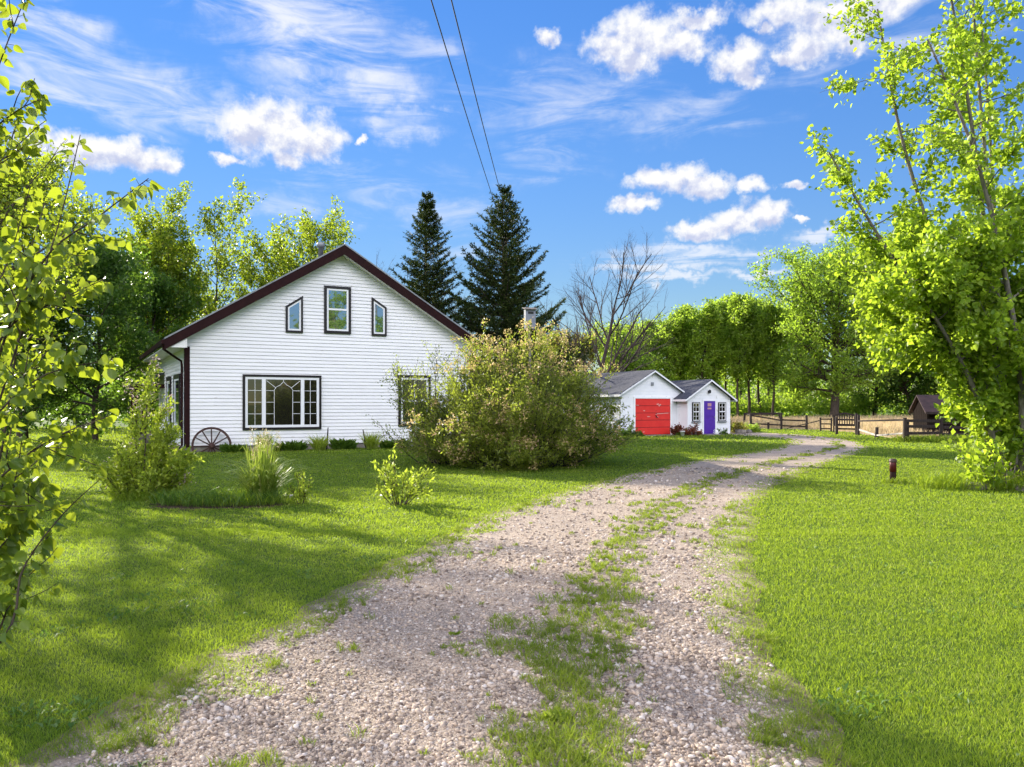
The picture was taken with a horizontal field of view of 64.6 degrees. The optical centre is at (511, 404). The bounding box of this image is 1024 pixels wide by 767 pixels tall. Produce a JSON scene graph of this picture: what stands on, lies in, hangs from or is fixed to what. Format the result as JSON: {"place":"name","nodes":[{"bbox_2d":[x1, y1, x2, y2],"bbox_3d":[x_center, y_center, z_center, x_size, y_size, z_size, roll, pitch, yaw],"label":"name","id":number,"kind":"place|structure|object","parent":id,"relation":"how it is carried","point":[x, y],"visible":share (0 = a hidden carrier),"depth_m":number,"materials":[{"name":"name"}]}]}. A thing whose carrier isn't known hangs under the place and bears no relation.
{"place":"outdoors","nodes":[
{"label":"outdoors","id":0,"kind":"place"},
{"bbox_2d":[1,432,867,766],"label":"driveway","id":1,"kind":"structure","parent":0,"point":[811,444],"depth_m":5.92,"materials":[{"name":"grey gravel"}]},
{"bbox_2d":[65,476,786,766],"bbox_3d":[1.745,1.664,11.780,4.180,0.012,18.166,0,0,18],"label":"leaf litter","id":2,"kind":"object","parent":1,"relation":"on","point":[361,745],"visible":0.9,"depth_m":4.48,"materials":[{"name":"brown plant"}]},
{"bbox_2d":[537,705,567,722],"bbox_3d":[0.214,1.646,4.289,0.174,0.068,0.155,0,0,0],"label":"weed","id":3,"kind":"object","parent":1,"relation":"on","point":[546,714],"visible":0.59,"depth_m":4.28,"materials":[{"name":"green plant"}]},
{"bbox_2d":[582,649,599,658],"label":"weed","id":4,"kind":"object","parent":1,"relation":"on","point":[592,655],"visible":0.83,"depth_m":5.34,"materials":[{"name":"green plant"}]},
{"bbox_2d":[96,434,869,766],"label":"strip grass","id":5,"kind":"structure","parent":0,"point":[564,670],"depth_m":5.06,"materials":[{"name":"green plant"}]},
{"bbox_2d":[0,406,1023,766],"bbox_3d":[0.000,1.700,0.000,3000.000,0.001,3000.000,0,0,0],"label":"ground","id":6,"kind":"structure","parent":0,"point":[766,578],"depth_m":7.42,"materials":[{"name":"green plant"}]},
{"bbox_2d":[0,263,80,435],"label":"leafy tree","id":7,"kind":"object","parent":6,"relation":"on","point":[39,403],"visible":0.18,"depth_m":36.39,"materials":[{"name":"green plant"}]},
{"bbox_2d":[0,119,117,382],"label":"leafy tree","id":8,"kind":"object","parent":6,"relation":"on","point":[51,166],"visible":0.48,"depth_m":20.53,"materials":[{"name":"green plant"}]},
{"bbox_2d":[0,143,120,438],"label":"leafy tree","id":9,"kind":"object","parent":6,"relation":"on","point":[76,205],"visible":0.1,"depth_m":39.08,"materials":[{"name":"green plant"}]},
{"bbox_2d":[0,0,165,650],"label":"birch sapling","id":10,"kind":"object","parent":6,"relation":"on","point":[24,303],"visible":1,"depth_m":4.72,"materials":[{"name":"green plant"}]},
{"bbox_2d":[10,362,158,430],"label":"undergrowth","id":11,"kind":"object","parent":6,"relation":"on","point":[45,416],"visible":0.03,"depth_m":54.96,"materials":[{"name":"green plant"}]},
{"bbox_2d":[24,213,164,439],"bbox_3d":[-20.097,-3.465,38.672,6.695,10.470,7.091,0,0,-29],"label":"leafy tree","id":12,"kind":"object","parent":6,"relation":"on","point":[110,264],"visible":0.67,"depth_m":38.07,"materials":[{"name":"green plant"}]},
{"bbox_2d":[77,352,204,497],"bbox_3d":[-6.778,0.385,14.686,1.984,2.737,1.834,0,0,39],"label":"leafy shrub","id":13,"kind":"object","parent":6,"relation":"on","point":[128,471],"visible":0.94,"depth_m":14.78,"materials":[{"name":"green plant"}]},
{"bbox_2d":[90,209,208,433],"bbox_3d":[-21.221,-4.904,48.180,6.104,13.320,7.152,0,0,0],"label":"leafy tree","id":14,"kind":"object","parent":6,"relation":"on","point":[160,242],"visible":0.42,"depth_m":46.88,"materials":[{"name":"green plant"}]},
{"bbox_2d":[90,255,209,433],"bbox_3d":[-20.489,-3.241,45.917,6.116,10.050,6.079,0,0,29],"label":"leafy tree","id":15,"kind":"object","parent":6,"relation":"on","point":[167,285],"visible":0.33,"depth_m":45.89,"materials":[{"name":"green plant"}]},
{"bbox_2d":[104,484,203,500],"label":"bed plants","id":16,"kind":"object","parent":6,"relation":"on","point":[125,496],"visible":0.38,"depth_m":14.36,"materials":[{"name":"green plant"}]},
{"bbox_2d":[117,174,269,328],"bbox_3d":[-18.957,-6.207,49.663,9.389,15.999,5.833,0,0,18],"label":"leafy tree","id":17,"kind":"object","parent":6,"relation":"on","point":[223,264],"visible":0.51,"depth_m":48.43,"materials":[{"name":"green plant"}]},
{"bbox_2d":[172,262,227,326],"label":"leafy tree","id":18,"kind":"object","parent":6,"relation":"on","point":[209,283],"visible":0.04,"depth_m":54.34,"materials":[{"name":"green plant"}]},
{"bbox_2d":[191,427,231,452],"bbox_3d":[-10.669,1.460,28.787,1.360,1.353,0.272,0,0,-28],"label":"wagon wheel","id":19,"kind":"object","parent":6,"relation":"on","point":[211,446],"visible":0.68,"depth_m":28.75,"materials":[{"name":"brown wood"}]},
{"bbox_2d":[150,501,292,509],"bbox_3d":[-4.898,1.694,13.716,2.618,0.001,1.443,0,0,0],"label":"soil bed","id":20,"kind":"object","parent":6,"relation":"on","point":[203,506],"visible":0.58,"depth_m":13.51,"materials":[{"name":"brown soil"}]},
{"bbox_2d":[143,484,285,506],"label":"bed plants","id":21,"kind":"object","parent":20,"relation":"on","point":[192,499],"visible":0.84,"depth_m":13.61,"materials":[{"name":"green plant"}]},
{"bbox_2d":[154,487,308,507],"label":"bed plants","id":22,"kind":"object","parent":20,"relation":"on","point":[284,497],"visible":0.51,"depth_m":13.68,"materials":[{"name":"green plant"}]},
{"bbox_2d":[195,426,315,502],"bbox_3d":[-4.431,1.036,14.228,2.318,1.330,2.226,0,0,0],"label":"reed clump","id":23,"kind":"object","parent":20,"relation":"on","point":[259,476],"visible":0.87,"depth_m":14.08,"materials":[{"name":"green plant"}]},
{"bbox_2d":[219,442,249,452],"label":"border plant","id":24,"kind":"object","parent":6,"relation":"on","point":[225,447],"visible":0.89,"depth_m":28.71,"materials":[{"name":"green plant"}]},
{"bbox_2d":[253,430,278,450],"bbox_3d":[-8.873,1.280,29.187,1.245,0.839,1.360,0,0,-7],"label":"border plant","id":25,"kind":"object","parent":6,"relation":"on","point":[258,439],"visible":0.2,"depth_m":29.04,"materials":[{"name":"green plant"}]},
{"bbox_2d":[273,440,307,450],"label":"border plant","id":26,"kind":"object","parent":6,"relation":"on","point":[293,446],"visible":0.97,"depth_m":29.60,"materials":[{"name":"green plant"}]},
{"bbox_2d":[232,194,359,297],"bbox_3d":[-13.498,-5.496,49.730,8.606,14.591,9.063,0,0,-29],"label":"leafy tree","id":27,"kind":"object","parent":6,"relation":"on","point":[283,262],"visible":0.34,"depth_m":48.66,"materials":[{"name":"green plant"}]},
{"bbox_2d":[283,471,312,502],"bbox_3d":[-3.651,1.429,13.871,0.522,0.610,0.440,0,0,0],"label":"shrub","id":28,"kind":"object","parent":6,"relation":"on","point":[302,492],"visible":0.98,"depth_m":13.86,"materials":[{"name":"green plant"}]},
{"bbox_2d":[128,242,491,451],"bbox_3d":[-9.259,-2.278,35.818,13.410,8.156,11.320,0,0,-28],"label":"farmhouse","id":29,"kind":"object","parent":6,"relation":"on","point":[303,352],"visible":0.76,"depth_m":30.85,"materials":[{"name":"white wood"}]},
{"bbox_2d":[166,376,171,424],"bbox_3d":[-14.153,-0.100,33.432,0.088,2.100,1.600,0,0,-28],"label":"window","id":30,"kind":"structure","parent":29,"relation":"in","point":[168,379],"depth_m":33.20,"materials":[{"name":"clear glass"}]},
{"bbox_2d":[173,374,180,427],"bbox_3d":[-12.673,-0.100,30.680,0.088,2.100,2.050,0,0,-28],"label":"window","id":31,"kind":"structure","parent":29,"relation":"in","point":[176,378],"depth_m":30.59,"materials":[{"name":"white paint"}]},
{"bbox_2d":[242,374,320,429],"bbox_3d":[-8.560,-0.100,30.266,2.890,2.040,0.088,0,0,-28],"label":"picture window","id":32,"kind":"structure","parent":29,"relation":"in","point":[270,402],"depth_m":30.23,"materials":[{"name":"white paint"}]},
{"bbox_2d":[285,296,302,332],"bbox_3d":[-8.187,-3.420,30.465,0.640,1.400,0.088,0,0,-28],"label":"window","id":33,"kind":"structure","parent":29,"relation":"in","point":[294,310],"depth_m":30.47,"materials":[{"name":"clear glass"}]},
{"bbox_2d":[324,285,350,333],"bbox_3d":[-6.729,-3.660,31.248,1.050,1.820,0.088,0,0,-28],"label":"window","id":34,"kind":"structure","parent":29,"relation":"in","point":[337,299],"depth_m":31.24,"materials":[{"name":"clear glass"}]},
{"bbox_2d":[371,297,386,335],"bbox_3d":[-5.257,-3.485,32.037,0.610,1.510,0.088,0,0,-28],"label":"window","id":35,"kind":"structure","parent":29,"relation":"in","point":[379,311],"depth_m":32.02,"materials":[{"name":"clear glass"}]},
{"bbox_2d":[398,375,430,425],"bbox_3d":[-3.939,-0.170,32.743,1.380,2.060,0.088,0,0,-28],"label":"window","id":36,"kind":"structure","parent":29,"relation":"in","point":[421,382],"depth_m":32.68,"materials":[{"name":"glass"}]},
{"bbox_2d":[305,433,331,449],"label":"border plant","id":37,"kind":"object","parent":6,"relation":"on","point":[318,444],"visible":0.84,"depth_m":29.90,"materials":[{"name":"green plant"}]},
{"bbox_2d":[329,438,358,449],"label":"border plant","id":38,"kind":"object","parent":6,"relation":"on","point":[342,443],"visible":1,"depth_m":30.54,"materials":[{"name":"green plant"}]},
{"bbox_2d":[359,430,383,448],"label":"border plant","id":39,"kind":"object","parent":6,"relation":"on","point":[371,441],"visible":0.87,"depth_m":30.89,"materials":[{"name":"green plant"}]},
{"bbox_2d":[379,439,407,448],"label":"border plant","id":40,"kind":"object","parent":6,"relation":"on","point":[387,444],"visible":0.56,"depth_m":31.38,"materials":[{"name":"green plant"}]},
{"bbox_2d":[370,443,436,505],"bbox_3d":[-1.964,1.188,13.766,1.059,1.097,1.295,0,0,18],"label":"shrub","id":41,"kind":"object","parent":6,"relation":"on","point":[392,489],"visible":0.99,"depth_m":13.59,"materials":[{"name":"green plant"}]},
{"bbox_2d":[376,251,476,325],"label":"bare tree","id":42,"kind":"object","parent":6,"relation":"on","point":[411,277],"visible":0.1,"depth_m":59.28,"materials":[{"name":"brown plant"}]},
{"bbox_2d":[389,191,478,335],"bbox_3d":[-4.983,-5.199,45.946,7.872,13.902,8.145,0,0,10],"label":"spruce tree","id":43,"kind":"object","parent":6,"relation":"on","point":[437,271],"visible":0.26,"depth_m":45.53,"materials":[{"name":"green plant"}]},
{"bbox_2d":[368,334,543,464],"bbox_3d":[-1.554,-0.119,23.460,4.885,3.728,4.068,0,0,-34],"label":"airy shrub","id":44,"kind":"object","parent":6,"relation":"on","point":[406,395],"visible":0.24,"depth_m":23.00,"materials":[{"name":"green plant"}]},
{"bbox_2d":[439,183,593,403],"bbox_3d":[-0.408,-5.129,43.897,9.857,13.760,10.907,0,0,26],"label":"spruce tree","id":45,"kind":"object","parent":6,"relation":"on","point":[508,313],"visible":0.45,"depth_m":43.03,"materials":[{"name":"green plant"}]},
{"bbox_2d":[394,315,641,473],"bbox_3d":[0.203,-0.283,22.907,6.599,4.585,6.953,0,0,41],"label":"flowering bush","id":46,"kind":"object","parent":6,"relation":"on","point":[525,428],"visible":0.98,"depth_m":21.57,"materials":[{"name":"green plant"}]},
{"bbox_2d":[37,361,1014,415],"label":"wood","id":47,"kind":"object","parent":6,"relation":"on","point":[730,390],"visible":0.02,"depth_m":122.42,"materials":[{"name":"green plant"}]},
{"bbox_2d":[522,307,537,374],"bbox_3d":[0.662,-0.965,29.990,0.500,5.330,0.420,0,0,-12],"label":"birdhouse","id":48,"kind":"object","parent":6,"relation":"on","point":[529,313],"visible":0.5,"depth_m":29.87,"materials":[{"name":"grey wood"}]},
{"bbox_2d":[531,332,581,380],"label":"tree","id":49,"kind":"object","parent":6,"relation":"on","point":[559,336],"visible":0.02,"depth_m":64.41,"materials":[{"name":"green plant"}]},
{"bbox_2d":[535,330,613,376],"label":"tree","id":50,"kind":"object","parent":6,"relation":"on","point":[590,357],"visible":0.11,"depth_m":69.62,"materials":[{"name":"green plant"}]},
{"bbox_2d":[536,228,684,374],"bbox_3d":[6.423,-4.623,51.542,11.468,12.785,8.140,0,0,38],"label":"bare tree","id":51,"kind":"object","parent":6,"relation":"on","point":[611,331],"visible":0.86,"depth_m":51.94,"materials":[{"name":"plant"}]},
{"bbox_2d":[580,315,650,375],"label":"tree","id":52,"kind":"object","parent":6,"relation":"on","point":[602,348],"visible":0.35,"depth_m":70.91,"materials":[{"name":"green plant"}]},
{"bbox_2d":[563,370,684,435],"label":"garage","id":53,"kind":"structure","parent":6,"relation":"on","point":[648,396],"depth_m":45.28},
{"bbox_2d":[635,398,669,434],"bbox_3d":[7.882,0.650,45.227,2.430,2.032,0.108,0,0,-28],"label":"door","id":54,"kind":"structure","parent":53,"relation":"in","point":[652,415],"depth_m":45.22,"materials":[{"name":"red paint"}]},
{"bbox_2d":[621,422,637,436],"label":"garden plant","id":55,"kind":"object","parent":6,"relation":"on","point":[625,432],"visible":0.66,"depth_m":43.44,"materials":[{"name":"green plant"}]},
{"bbox_2d":[613,348,661,371],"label":"tree","id":56,"kind":"object","parent":6,"relation":"on","point":[631,366],"visible":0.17,"depth_m":69.41,"materials":[{"name":"green plant"}]},
{"bbox_2d":[622,324,657,354],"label":"poplar tree","id":57,"kind":"object","parent":6,"relation":"on","point":[647,334],"visible":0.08,"depth_m":78.95,"materials":[{"name":"green plant"}]},
{"bbox_2d":[636,319,664,369],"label":"poplar tree","id":58,"kind":"object","parent":6,"relation":"on","point":[651,327],"visible":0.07,"depth_m":83.66,"materials":[{"name":"green plant"}]},
{"bbox_2d":[650,312,686,380],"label":"poplar tree","id":59,"kind":"object","parent":6,"relation":"on","point":[669,351],"visible":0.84,"depth_m":79.84,"materials":[{"name":"green plant"}]},
{"bbox_2d":[669,422,682,434],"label":"garden plant","id":60,"kind":"object","parent":6,"relation":"on","point":[673,430],"visible":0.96,"depth_m":45.03,"materials":[{"name":"brown plant"}]},
{"bbox_2d":[663,305,698,380],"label":"poplar tree","id":61,"kind":"object","parent":6,"relation":"on","point":[685,364],"visible":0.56,"depth_m":80.79,"materials":[{"name":"green plant"}]},
{"bbox_2d":[677,303,702,379],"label":"poplar tree","id":62,"kind":"object","parent":6,"relation":"on","point":[686,305],"visible":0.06,"depth_m":83.79,"materials":[{"name":"green plant"}]},
{"bbox_2d":[682,422,702,435],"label":"garden plant","id":63,"kind":"object","parent":6,"relation":"on","point":[694,429],"visible":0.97,"depth_m":44.92,"materials":[{"name":"brown plant"}]},
{"bbox_2d":[675,297,725,379],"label":"poplar tree","id":64,"kind":"object","parent":6,"relation":"on","point":[707,323],"visible":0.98,"depth_m":78.83,"materials":[{"name":"green plant"}]},
{"bbox_2d":[672,379,736,434],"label":"garden shed","id":65,"kind":"structure","parent":6,"relation":"on","point":[704,404],"depth_m":46.00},
{"bbox_2d":[691,402,700,422],"bbox_3d":[10.359,0.425,45.579,0.640,1.150,0.110,0,0,-28],"label":"window","id":66,"kind":"structure","parent":65,"relation":"in","point":[695,405],"depth_m":45.57,"materials":[{"name":"white paint"}]},
{"bbox_2d":[704,401,714,433],"bbox_3d":[11.239,0.710,46.042,0.840,1.860,0.104,0,0,-28],"label":"door","id":67,"kind":"structure","parent":65,"relation":"in","point":[709,406],"depth_m":46.04,"materials":[{"name":"purple paint"}]},
{"bbox_2d":[717,402,726,421],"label":"window","id":68,"kind":"structure","parent":65,"relation":"in","point":[721,405],"depth_m":46.48,"materials":[{"name":"white paint"}]},
{"bbox_2d":[701,295,729,382],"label":"poplar tree","id":69,"kind":"object","parent":6,"relation":"on","point":[721,362],"visible":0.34,"depth_m":82.28,"materials":[{"name":"green plant"}]},
{"bbox_2d":[713,294,733,390],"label":"poplar tree","id":70,"kind":"object","parent":6,"relation":"on","point":[726,380],"visible":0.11,"depth_m":84.37,"materials":[{"name":"green plant"}]},
{"bbox_2d":[730,416,748,432],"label":"garden bush","id":71,"kind":"object","parent":6,"relation":"on","point":[737,425],"visible":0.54,"depth_m":48.44,"materials":[{"name":"green plant"}]},
{"bbox_2d":[719,291,761,415],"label":"poplar tree","id":72,"kind":"object","parent":6,"relation":"on","point":[742,353],"visible":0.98,"depth_m":79.74,"materials":[{"name":"green plant"}]},
{"bbox_2d":[727,365,754,415],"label":"poplar tree","id":73,"kind":"object","parent":6,"relation":"on","point":[741,390],"visible":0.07,"depth_m":103.98,"materials":[{"name":"green plant"}]},
{"bbox_2d":[721,289,768,416],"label":"poplar tree","id":74,"kind":"object","parent":6,"relation":"on","point":[748,372],"visible":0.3,"depth_m":81.25,"materials":[{"name":"green plant"}]},
{"bbox_2d":[733,422,761,432],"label":"garden bush","id":75,"kind":"object","parent":6,"relation":"on","point":[754,429],"visible":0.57,"depth_m":49.29,"materials":[{"name":"green plant"}]},
{"bbox_2d":[746,297,786,415],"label":"poplar tree","id":76,"kind":"object","parent":6,"relation":"on","point":[758,382],"visible":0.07,"depth_m":84.28,"materials":[{"name":"green plant"}]},
{"bbox_2d":[754,350,781,415],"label":"poplar tree","id":77,"kind":"object","parent":6,"relation":"on","point":[766,385],"visible":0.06,"depth_m":107.94,"materials":[{"name":"green plant"}]},
{"bbox_2d":[752,298,791,417],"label":"poplar tree","id":78,"kind":"object","parent":6,"relation":"on","point":[769,344],"visible":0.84,"depth_m":79.00,"materials":[{"name":"green plant"}]},
{"bbox_2d":[770,300,838,414],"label":"leafy tree","id":79,"kind":"object","parent":6,"relation":"on","point":[814,379],"visible":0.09,"depth_m":88.79,"materials":[{"name":"green plant"}]},
{"bbox_2d":[787,418,831,431],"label":"wicket gate","id":80,"kind":"structure","parent":6,"relation":"on","point":[830,423],"depth_m":51.21,"materials":[{"name":"brown wood"}]},
{"bbox_2d":[744,231,901,417],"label":"broad tree","id":81,"kind":"object","parent":6,"relation":"on","point":[808,287],"visible":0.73,"depth_m":72.09,"materials":[{"name":"green plant"}]},
{"bbox_2d":[730,384,929,417],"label":"undergrowth","id":82,"kind":"object","parent":6,"relation":"on","point":[846,405],"visible":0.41,"depth_m":85.24,"materials":[{"name":"green plant"}]},
{"bbox_2d":[833,412,854,431],"bbox_3d":[20.142,1.086,49.040,1.332,1.269,0.500,0,0,20],"label":"wooden gate","id":83,"kind":"object","parent":6,"relation":"on","point":[849,414],"visible":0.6,"depth_m":49.21,"materials":[{"name":"brown wood"}]},
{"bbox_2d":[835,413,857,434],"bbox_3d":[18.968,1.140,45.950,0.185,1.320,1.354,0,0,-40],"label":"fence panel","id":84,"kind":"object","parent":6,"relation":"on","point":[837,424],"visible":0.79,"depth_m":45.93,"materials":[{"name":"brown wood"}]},
{"bbox_2d":[839,318,920,415],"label":"leafy tree","id":85,"kind":"object","parent":6,"relation":"on","point":[877,389],"visible":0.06,"depth_m":85.66,"materials":[{"name":"green plant"}]},
{"bbox_2d":[857,415,906,441],"bbox_3d":[18.674,1.175,41.039,0.297,1.250,8.783,0,0,10],"label":"rail fence","id":86,"kind":"object","parent":6,"relation":"on","point":[904,432],"visible":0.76,"depth_m":40.86,"materials":[{"name":"brown wood"}]},
{"bbox_2d":[844,321,933,414],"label":"leafy tree","id":87,"kind":"object","parent":6,"relation":"on","point":[901,386],"visible":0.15,"depth_m":81.58,"materials":[{"name":"green plant"}]},
{"bbox_2d":[889,458,896,482],"bbox_3d":[8.300,1.460,17.650,0.160,0.580,0.160,0,0,0],"label":"lawn post","id":88,"kind":"object","parent":6,"relation":"on","point":[892,466],"visible":0.91,"depth_m":17.59,"materials":[{"name":"red wood"}]},
{"bbox_2d":[879,477,906,483],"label":"bed plants","id":89,"kind":"object","parent":6,"relation":"on","point":[896,480],"visible":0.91,"depth_m":17.49,"materials":[{"name":"green plant"}]},
{"bbox_2d":[799,0,1023,480],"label":"poplar tree","id":90,"kind":"object","parent":6,"relation":"on","point":[955,314],"visible":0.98,"depth_m":16.23,"materials":[{"name":"green plant"}]},
{"bbox_2d":[901,368,944,394],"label":"leafy tree","id":91,"kind":"object","parent":6,"relation":"on","point":[933,391],"visible":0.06,"depth_m":79.24,"materials":[{"name":"green plant"}]},
{"bbox_2d":[891,434,970,442],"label":"bed plants","id":92,"kind":"object","parent":6,"relation":"on","point":[935,438],"visible":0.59,"depth_m":36.60,"materials":[{"name":"green plant"}]},
{"bbox_2d":[907,416,969,440],"bbox_3d":[20.295,1.160,37.713,4.965,1.280,0.210,0,0,-17],"label":"pen fence","id":93,"kind":"object","parent":6,"relation":"on","point":[940,426],"visible":0.47,"depth_m":37.36,"materials":[{"name":"brown wood"}]},
{"bbox_2d":[896,468,1023,491],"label":"bed plants","id":94,"kind":"object","parent":6,"relation":"on","point":[946,481],"visible":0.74,"depth_m":16.16,"materials":[{"name":"green plant"}]},
{"bbox_2d":[936,399,1023,490],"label":"leafy shrub","id":95,"kind":"object","parent":6,"relation":"on","point":[983,470],"visible":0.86,"depth_m":15.96,"materials":[{"name":"green plant"}]},
{"bbox_2d":[966,480,993,490],"bbox_3d":[9.324,1.628,16.152,0.521,0.280,0.419,0,0,23],"label":"rock","id":96,"kind":"object","parent":6,"relation":"on","point":[970,484],"visible":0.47,"depth_m":16.01,"materials":[{"name":"grey stone"}]},
{"bbox_2d":[0,0,1023,405],"label":"sky","id":97,"kind":"structure","parent":0,"point":[684,123],"materials":[{"name":"blue"}]},
{"bbox_2d":[730,413,948,437],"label":"dry field","id":98,"kind":"structure","parent":0,"point":[888,436],"depth_m":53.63,"materials":[{"name":"beige plant"}]},
{"bbox_2d":[743,412,807,429],"bbox_3d":[18.342,1.180,58.200,4.045,1.240,6.530,0,0,0],"label":"paddock fence","id":99,"kind":"object","parent":98,"relation":"on","point":[780,419],"visible":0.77,"depth_m":56.00,"materials":[{"name":"brown wood"}]},
{"bbox_2d":[908,395,964,436],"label":"old wooden shed","id":100,"kind":"structure","parent":98,"relation":"on","point":[922,407],"depth_m":41.91,"materials":[{"name":"brown wood"}]},
{"bbox_2d":[935,415,955,423],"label":"window","id":101,"kind":"structure","parent":100,"relation":"in","point":[951,420],"depth_m":41.27,"materials":[{"name":"brown glass"}]},
{"bbox_3d":[-0.350,-4.375,47.500,1.000,12.550,0.260,0,0,0],"label":"utility pole","id":102,"kind":"object","parent":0,"visible":0},
{"bbox_2d":[431,0,499,218],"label":"power line","id":103,"kind":"object","parent":102,"relation":"attached to","point":[459,92],"visible":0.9,"depth_m":20.44,"materials":[{"name":"black metal"}]},
{"bbox_2d":[451,0,506,214],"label":"power line","id":104,"kind":"object","parent":102,"relation":"attached to","point":[474,91],"visible":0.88,"depth_m":20.33,"materials":[{"name":"black metal"}]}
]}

